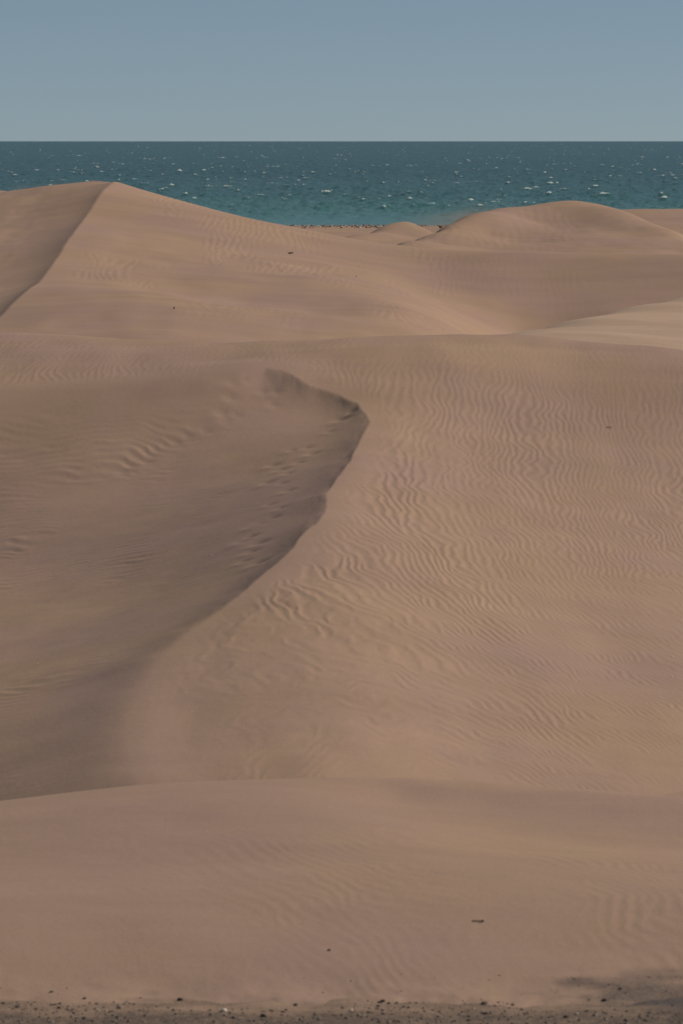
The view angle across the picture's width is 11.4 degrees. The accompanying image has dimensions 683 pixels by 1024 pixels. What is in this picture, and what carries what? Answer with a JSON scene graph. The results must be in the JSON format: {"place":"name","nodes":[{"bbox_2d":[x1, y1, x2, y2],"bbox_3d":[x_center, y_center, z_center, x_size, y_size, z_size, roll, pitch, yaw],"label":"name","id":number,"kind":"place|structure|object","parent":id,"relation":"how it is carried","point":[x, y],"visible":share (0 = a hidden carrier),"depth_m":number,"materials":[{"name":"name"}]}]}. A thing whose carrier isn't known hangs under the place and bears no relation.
{"place":"outdoors","nodes":[
{"label":"outdoors","id":0,"kind":"place"},
{"bbox_2d":[0,332,682,800],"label":"dune","id":1,"kind":"structure","parent":0,"point":[454,556],"depth_m":85.96,"materials":[{"name":"beige sand"}]},
{"bbox_2d":[0,777,682,1007],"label":"dune","id":2,"kind":"structure","parent":0,"point":[231,891],"depth_m":48.82,"materials":[{"name":"beige sand"}]},
{"bbox_2d":[0,181,682,342],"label":"dune","id":3,"kind":"structure","parent":0,"point":[106,259],"depth_m":176.40,"materials":[{"name":"beige sand"}]},
{"bbox_2d":[0,141,682,225],"bbox_3d":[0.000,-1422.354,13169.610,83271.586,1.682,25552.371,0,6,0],"label":"sea","id":4,"kind":"structure","parent":0,"point":[358,183],"depth_m":1230.79,"materials":[{"name":"liquid"}]},
{"bbox_2d":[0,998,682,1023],"bbox_3d":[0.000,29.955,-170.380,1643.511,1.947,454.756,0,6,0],"label":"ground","id":5,"kind":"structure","parent":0,"point":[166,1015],"depth_m":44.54,"materials":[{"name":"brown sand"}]},
{"bbox_2d":[0,973,682,1023],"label":"gravel","id":6,"kind":"structure","parent":0,"point":[282,1011],"depth_m":44.43,"materials":[{"name":"brown gravel"}]},
{"bbox_2d":[0,0,682,140],"label":"sky","id":7,"kind":"structure","parent":0,"point":[71,70],"materials":[{"name":"blue"}]},
{"bbox_2d":[346,222,432,244],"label":"dune","id":8,"kind":"structure","parent":0,"point":[396,233],"depth_m":373.79,"materials":[{"name":"beige sand"}]},
{"bbox_2d":[292,226,682,797],"bbox_3d":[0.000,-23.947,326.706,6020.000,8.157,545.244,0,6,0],"label":"terrain","id":9,"kind":"structure","parent":0,"point":[344,231],"depth_m":442.52,"materials":[{"name":"beige sand"}]},
{"bbox_2d":[287,224,447,227],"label":"beach shingle","id":10,"kind":"object","parent":9,"relation":"on","point":[363,225],"visible":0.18,"depth_m":460.49,"materials":[{"name":"stone"}]},
{"bbox_2d":[397,201,682,253],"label":"dune","id":11,"kind":"structure","parent":0,"point":[573,226],"depth_m":303.60,"materials":[{"name":"beige sand"}]},
{"bbox_2d":[511,296,682,349],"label":"dune","id":12,"kind":"structure","parent":0,"point":[658,324],"depth_m":127.31,"materials":[{"name":"beige sand"}]},
{"bbox_2d":[623,209,682,234],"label":"dune","id":13,"kind":"structure","parent":0,"point":[671,219],"depth_m":361.09,"materials":[{"name":"beige sand"}]}
]}

